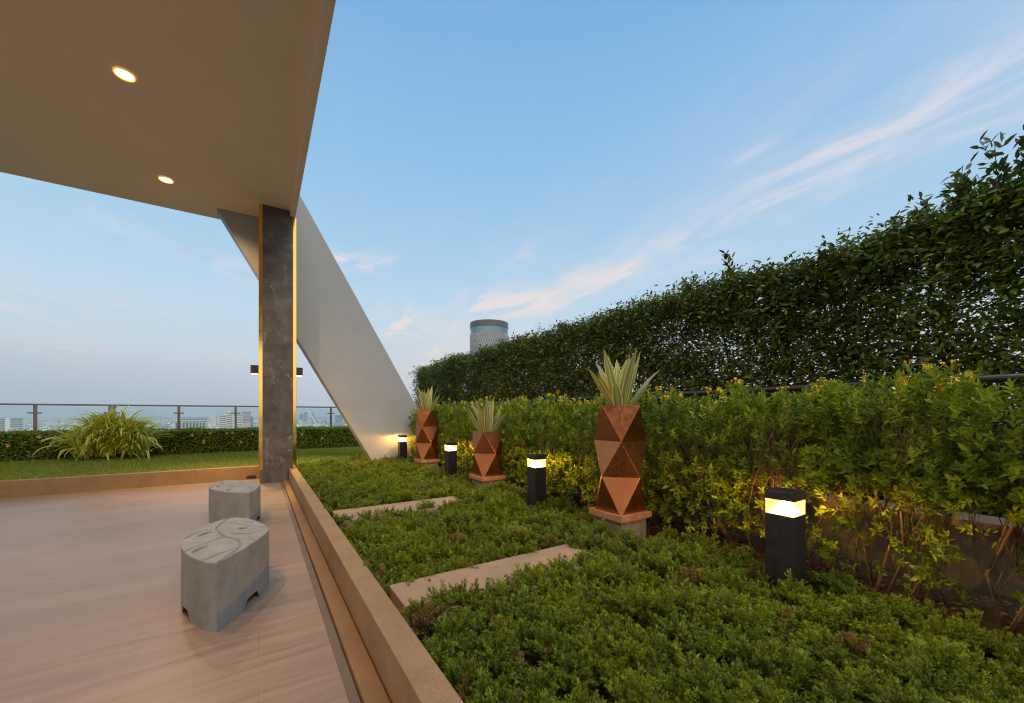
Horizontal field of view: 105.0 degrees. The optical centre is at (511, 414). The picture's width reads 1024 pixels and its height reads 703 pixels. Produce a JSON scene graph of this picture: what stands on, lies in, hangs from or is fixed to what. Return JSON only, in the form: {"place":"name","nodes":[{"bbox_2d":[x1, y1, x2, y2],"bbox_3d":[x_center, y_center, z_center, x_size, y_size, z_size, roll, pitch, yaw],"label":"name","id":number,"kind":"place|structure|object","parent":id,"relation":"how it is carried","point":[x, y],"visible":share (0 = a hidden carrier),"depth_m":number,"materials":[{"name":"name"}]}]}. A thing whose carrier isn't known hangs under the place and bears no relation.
{"place":"outdoors","nodes":[
{"label":"outdoors","id":0,"kind":"place"},
{"bbox_2d":[38,421,43,427],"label":"city building","id":1,"kind":"structure","parent":0,"point":[40,423],"depth_m":3403.70,"materials":[{"name":"white concrete"}]},
{"bbox_2d":[0,446,365,480],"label":"lawn","id":2,"kind":"structure","parent":0,"point":[159,464],"depth_m":9.11,"materials":[{"name":"green plant"}]},
{"bbox_2d":[0,403,111,430],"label":"glass railing","id":3,"kind":"object","parent":2,"relation":"on","point":[35,412],"visible":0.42,"depth_m":10.84,"materials":[{"name":"metal"}]},
{"bbox_2d":[32,403,178,460],"bbox_3d":[-10.323,0.472,10.157,2.725,1.597,2.006,0,0,-33],"label":"grass clump","id":4,"kind":"object","parent":2,"relation":"on","point":[107,435],"visible":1,"depth_m":9.88,"materials":[{"name":"green plant"}]},
{"bbox_2d":[0,425,359,461],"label":"box hedge","id":5,"kind":"object","parent":2,"relation":"on","point":[20,445],"visible":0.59,"depth_m":11.49,"materials":[{"name":"green plant"}]},
{"bbox_2d":[108,404,335,428],"bbox_3d":[-8.083,0.477,14.055,9.110,1.555,0.075,0,0,-33],"label":"glass railing","id":6,"kind":"object","parent":2,"relation":"on","point":[179,413],"visible":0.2,"depth_m":12.75,"materials":[{"name":"metal"}]},
{"bbox_2d":[219,415,226,428],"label":"hotel tower","id":7,"kind":"structure","parent":0,"point":[222,421],"depth_m":2000.96,"materials":[{"name":"white concrete"}]},
{"bbox_2d":[225,411,232,427],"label":"hotel tower","id":8,"kind":"structure","parent":0,"point":[229,419],"depth_m":2031.25,"materials":[{"name":"white concrete"}]},
{"bbox_2d":[304,412,306,424],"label":"office tower","id":9,"kind":"structure","parent":0,"point":[305,418],"depth_m":3799.86,"materials":[{"name":"grey concrete"}]},
{"bbox_2d":[335,415,342,426],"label":"office tower","id":10,"kind":"structure","parent":0,"point":[338,419],"depth_m":3798.42,"materials":[{"name":"grey concrete"}]},
{"bbox_2d":[470,319,508,404],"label":"round tower","id":11,"kind":"structure","parent":0,"point":[484,331],"depth_m":401.95,"materials":[{"name":"grey glass"}]},
{"bbox_2d":[0,0,1023,417],"label":"sky","id":12,"kind":"structure","parent":0,"point":[523,164],"materials":[{"name":"blue"}]},
{"bbox_2d":[24,417,1022,514],"bbox_3d":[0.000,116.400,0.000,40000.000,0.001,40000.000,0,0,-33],"label":"ground","id":13,"kind":"structure","parent":0,"point":[308,418],"depth_m":11368.34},
{"bbox_2d":[0,418,4,430],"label":"office block","id":14,"kind":"structure","parent":13,"relation":"on","point":[2,424],"depth_m":2108.47,"materials":[{"name":"white concrete"}]},
{"bbox_2d":[5,418,9,431],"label":"office block","id":15,"kind":"structure","parent":13,"relation":"on","point":[7,423],"depth_m":2079.87,"materials":[{"name":"white concrete"}]},
{"bbox_2d":[10,418,23,430],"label":"office block","id":16,"kind":"structure","parent":13,"relation":"on","point":[16,422],"depth_m":2106.58,"materials":[{"name":"grey concrete"}]},
{"bbox_2d":[24,418,346,430],"bbox_3d":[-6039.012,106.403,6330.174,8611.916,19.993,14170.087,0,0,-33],"label":"city skyline","id":17,"kind":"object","parent":13,"relation":"on","point":[48,423],"visible":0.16,"depth_m":4635.26},
{"bbox_2d":[175,421,205,428],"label":"office block","id":18,"kind":"structure","parent":13,"relation":"on","point":[193,424],"depth_m":1501.94,"materials":[{"name":"white concrete"}]},
{"bbox_2d":[175,417,208,428],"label":"office block","id":19,"kind":"structure","parent":13,"relation":"on","point":[206,419],"depth_m":2323.69,"materials":[{"name":"grey concrete"}]},
{"bbox_2d":[210,416,217,426],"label":"city building","id":20,"kind":"structure","parent":13,"relation":"on","point":[213,420],"depth_m":3604.20,"materials":[{"name":"white concrete"}]},
{"bbox_2d":[237,415,241,427],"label":"hotel tower","id":21,"kind":"structure","parent":13,"relation":"on","point":[239,420],"depth_m":2003.09,"materials":[{"name":"white concrete"}]},
{"bbox_2d":[241,411,250,427],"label":"office tower","id":22,"kind":"structure","parent":13,"relation":"on","point":[246,415],"depth_m":3000.36,"materials":[{"name":"grey concrete"}]},
{"bbox_2d":[250,417,252,427],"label":"office tower","id":23,"kind":"structure","parent":13,"relation":"on","point":[251,421],"depth_m":2499.19,"materials":[{"name":"grey concrete"}]},
{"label":"building","id":24,"kind":"structure","parent":13,"relation":"on","visible":0},
{"bbox_2d":[0,465,259,497],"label":"garden kerb","id":25,"kind":"structure","parent":24,"relation":"on","point":[39,486],"depth_m":7.37,"materials":[{"name":"stone"}]},
{"bbox_2d":[0,479,348,702],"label":"deck","id":26,"kind":"structure","parent":24,"relation":"on","point":[91,611],"depth_m":2.74,"materials":[{"name":"wood"}]},
{"bbox_2d":[181,518,268,631],"bbox_3d":[-2.237,1.177,3.088,0.563,0.445,1.322,0,0,-33],"label":"concrete seat","id":27,"kind":"object","parent":26,"relation":"on","point":[224,570],"visible":1,"depth_m":2.74,"materials":[{"name":"grey concrete"}]},
{"bbox_2d":[209,480,260,522],"bbox_3d":[-3.679,1.177,5.252,1.322,0.445,0.563,0,0,42],"label":"concrete seat","id":28,"kind":"object","parent":26,"relation":"on","point":[234,499],"visible":0.99,"depth_m":4.93,"materials":[{"name":"grey concrete"}]},
{"bbox_2d":[259,204,295,483],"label":"marble column","id":29,"kind":"structure","parent":26,"relation":"on","point":[277,343],"depth_m":8.09,"materials":[{"name":"grey stone"}]},
{"bbox_2d":[0,0,335,219],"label":"canopy roof","id":30,"kind":"structure","parent":29,"relation":"on","point":[210,110],"depth_m":5.26,"materials":[{"name":"beige paint"}]},
{"bbox_2d":[112,67,135,82],"bbox_3d":[-4.849,-4.248,4.917,0.214,0.020,0.214,0,0,-33],"label":"ceiling light","id":31,"kind":"object","parent":30,"relation":"attached to","point":[124,74],"visible":1,"depth_m":4.91,"materials":[{"name":"white"}]},
{"bbox_2d":[158,176,173,183],"bbox_3d":[-6.269,-4.248,7.119,0.214,0.020,0.214,0,0,-33],"label":"ceiling light","id":32,"kind":"object","parent":30,"relation":"attached to","point":[164,179],"visible":1,"depth_m":7.11,"materials":[{"name":"white"}]},
{"bbox_2d":[250,365,258,374],"bbox_3d":[-5.349,-0.929,8.164,0.140,0.182,0.150,0,0,-33],"label":"wall lamp","id":33,"kind":"object","parent":29,"relation":"attached to","point":[254,369],"visible":1,"depth_m":8.10,"materials":[{"name":"brown metal"}]},
{"bbox_2d":[296,367,302,376],"bbox_3d":[-4.666,-0.929,8.605,0.138,0.182,0.150,0,0,-33],"label":"wall lamp","id":34,"kind":"object","parent":29,"relation":"attached to","point":[299,371],"visible":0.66,"depth_m":8.54,"materials":[{"name":"brown metal"}]},
{"bbox_2d":[280,482,360,702],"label":"deck border","id":35,"kind":"object","parent":26,"relation":"attached to","point":[349,684],"visible":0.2,"depth_m":2.63,"materials":[{"name":"wood"}]},
{"bbox_2d":[283,480,389,702],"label":"drain ledge","id":36,"kind":"object","parent":24,"relation":"on","point":[367,683],"visible":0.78,"depth_m":2.58,"materials":[{"name":"stone"}]},
{"bbox_2d":[289,468,463,702],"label":"garden kerb","id":37,"kind":"structure","parent":24,"relation":"on","point":[407,669],"depth_m":2.23,"materials":[{"name":"stone"}]},
{"bbox_2d":[461,444,1023,600],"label":"wall","id":38,"kind":"structure","parent":24,"relation":"on","point":[968,571],"depth_m":3.06,"materials":[{"name":"concrete"}]},
{"bbox_2d":[417,373,1023,499],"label":"pipe rail","id":39,"kind":"object","parent":38,"relation":"on","point":[992,378],"visible":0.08,"depth_m":3.97,"materials":[{"name":"grey metal"}]},
{"bbox_2d":[339,460,1023,702],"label":"soil","id":40,"kind":"structure","parent":0,"point":[986,622],"depth_m":2.79,"materials":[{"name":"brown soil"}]},
{"bbox_2d":[217,196,439,459],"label":"slanted pillar","id":41,"kind":"structure","parent":40,"relation":"on","point":[340,345],"depth_m":9.39,"materials":[{"name":"paint"}]},
{"bbox_2d":[332,496,468,528],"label":"stone slab","id":42,"kind":"structure","parent":40,"relation":"on","point":[400,506],"depth_m":4.85,"materials":[{"name":"stone"}]},
{"bbox_2d":[398,435,406,458],"bbox_3d":[-2.738,0.909,9.836,0.182,0.782,0.182,0,0,-33],"label":"bollard light","id":43,"kind":"object","parent":40,"relation":"on","point":[402,446],"visible":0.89,"depth_m":9.76,"materials":[{"name":"black metal"}]},
{"bbox_2d":[407,406,445,455],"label":"flowering shrub","id":44,"kind":"object","parent":40,"relation":"on","point":[413,446],"visible":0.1,"depth_m":9.97,"materials":[{"name":"green plant"}]},
{"bbox_2d":[414,458,439,467],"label":"plinth","id":45,"kind":"structure","parent":40,"relation":"on","point":[430,462],"depth_m":8.59,"materials":[{"name":"tile"}]},
{"bbox_2d":[416,410,437,459],"bbox_3d":[-1.893,0.447,8.757,0.482,1.071,0.482,0,0,35],"label":"copper planter","id":46,"kind":"object","parent":45,"relation":"on","point":[426,434],"visible":1,"depth_m":8.57,"materials":[{"name":"metal"}]},
{"bbox_2d":[413,387,439,409],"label":"agave plant","id":47,"kind":"object","parent":46,"relation":"in","point":[427,402],"visible":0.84,"depth_m":8.67,"materials":[{"name":"green plant"}]},
{"bbox_2d":[444,442,456,475],"bbox_3d":[-1.150,0.909,7.374,0.182,0.782,0.182,0,0,-33],"label":"bollard light","id":48,"kind":"object","parent":40,"relation":"on","point":[450,459],"visible":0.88,"depth_m":7.31,"materials":[{"name":"black metal"}]},
{"bbox_2d":[434,401,468,463],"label":"flowering shrub","id":49,"kind":"object","parent":40,"relation":"on","point":[440,436],"visible":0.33,"depth_m":9.03,"materials":[{"name":"green plant"}]},
{"bbox_2d":[438,398,485,471],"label":"flowering shrub","id":50,"kind":"object","parent":40,"relation":"on","point":[453,424],"visible":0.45,"depth_m":8.33,"materials":[{"name":"green plant"}]},
{"bbox_2d":[469,474,506,488],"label":"plinth","id":51,"kind":"structure","parent":40,"relation":"on","point":[479,480],"depth_m":6.27,"materials":[{"name":"tile"}]},
{"bbox_2d":[473,431,502,476],"bbox_3d":[-0.397,0.625,6.437,0.482,0.714,0.482,0,0,-10],"label":"copper planter","id":52,"kind":"object","parent":51,"relation":"on","point":[487,454],"visible":0.89,"depth_m":6.25,"materials":[{"name":"metal"}]},
{"bbox_2d":[467,395,507,430],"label":"agave plant","id":53,"kind":"object","parent":52,"relation":"on","point":[485,421],"visible":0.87,"depth_m":6.32,"materials":[{"name":"green plant"}]},
{"bbox_2d":[457,395,520,471],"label":"flowering shrub","id":54,"kind":"object","parent":40,"relation":"on","point":[468,454],"visible":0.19,"depth_m":7.62,"materials":[{"name":"green plant"}]},
{"bbox_2d":[389,544,596,637],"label":"stone slab","id":55,"kind":"structure","parent":40,"relation":"on","point":[401,593],"depth_m":2.81,"materials":[{"name":"stone"}]},
{"bbox_2d":[484,395,558,483],"bbox_3d":[0.105,0.459,6.748,0.975,1.639,1.288,0,0,-33],"label":"flowering shrub","id":56,"kind":"object","parent":40,"relation":"on","point":[505,457],"visible":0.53,"depth_m":6.47,"materials":[{"name":"green plant"}]},
{"bbox_2d":[527,454,545,507],"bbox_3d":[0.319,0.909,5.096,0.182,0.782,0.182,0,0,-33],"label":"bollard light","id":57,"kind":"object","parent":40,"relation":"on","point":[536,480],"visible":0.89,"depth_m":5.04,"materials":[{"name":"black metal"}]},
{"bbox_2d":[509,390,594,498],"bbox_3d":[0.599,0.463,5.942,0.989,1.634,1.264,0,0,-33],"label":"flowering shrub","id":58,"kind":"object","parent":40,"relation":"on","point":[543,431],"visible":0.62,"depth_m":5.77,"materials":[{"name":"green plant"}]},
{"bbox_2d":[545,393,637,508],"bbox_3d":[1.099,0.488,5.197,0.994,1.576,1.226,0,0,-33],"label":"flowering shrub","id":59,"kind":"object","parent":40,"relation":"on","point":[590,461],"visible":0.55,"depth_m":5.13,"materials":[{"name":"green plant"}]},
{"bbox_2d":[589,507,651,538],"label":"plinth","id":60,"kind":"structure","parent":40,"relation":"on","point":[636,522],"depth_m":3.94,"materials":[{"name":"tile"}]},
{"bbox_2d":[594,405,645,514],"bbox_3d":[1.120,0.447,4.084,0.482,1.071,0.482,0,0,35],"label":"copper planter","id":61,"kind":"object","parent":60,"relation":"on","point":[620,440],"visible":1,"depth_m":3.90,"materials":[{"name":"metal"}]},
{"bbox_2d":[588,348,657,405],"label":"agave plant","id":62,"kind":"object","parent":61,"relation":"on","point":[615,385],"visible":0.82,"depth_m":3.98,"materials":[{"name":"green plant"}]},
{"bbox_2d":[592,386,708,525],"bbox_3d":[1.575,0.479,4.525,0.998,1.599,1.173,0,0,-33],"label":"flowering shrub","id":63,"kind":"object","parent":40,"relation":"on","point":[648,480],"visible":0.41,"depth_m":4.17,"materials":[{"name":"green plant"}]},
{"bbox_2d":[296,453,1023,702],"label":"juniper ground cover","id":64,"kind":"object","parent":40,"relation":"on","point":[942,643],"visible":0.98,"depth_m":2.18,"materials":[{"name":"green plant"}]},
{"bbox_2d":[646,380,777,547],"bbox_3d":[1.976,0.470,3.888,0.956,1.616,1.018,0,0,-33],"label":"flowering shrub","id":65,"kind":"object","parent":40,"relation":"on","point":[705,468],"visible":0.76,"depth_m":3.77,"materials":[{"name":"green plant"}]},
{"bbox_2d":[407,124,1023,517],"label":"hedge","id":66,"kind":"object","parent":40,"relation":"on","point":[965,237],"visible":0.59,"depth_m":4.08,"materials":[{"name":"green plant"}]},
{"bbox_2d":[765,487,805,602],"bbox_3d":[1.871,0.909,2.690,0.182,0.782,0.182,0,0,-33],"label":"bollard light","id":67,"kind":"object","parent":40,"relation":"on","point":[785,534],"visible":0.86,"depth_m":2.64,"materials":[{"name":"black metal"}]},
{"bbox_2d":[706,377,870,570],"bbox_3d":[2.359,0.466,3.337,0.990,1.620,0.995,0,0,-33],"label":"flowering shrub","id":68,"kind":"object","parent":40,"relation":"on","point":[786,432],"visible":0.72,"depth_m":3.24,"materials":[{"name":"green plant"}]},
{"bbox_2d":[794,364,976,603],"bbox_3d":[2.624,0.468,2.777,0.983,1.616,0.993,0,0,-33],"label":"flowering shrub","id":69,"kind":"object","parent":40,"relation":"on","point":[880,464],"visible":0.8,"depth_m":2.67,"materials":[{"name":"green plant"}]},
{"bbox_2d":[870,359,1023,640],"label":"flowering shrub","id":70,"kind":"object","parent":40,"relation":"on","point":[991,446],"visible":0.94,"depth_m":2.28,"materials":[{"name":"green plant"}]}
]}

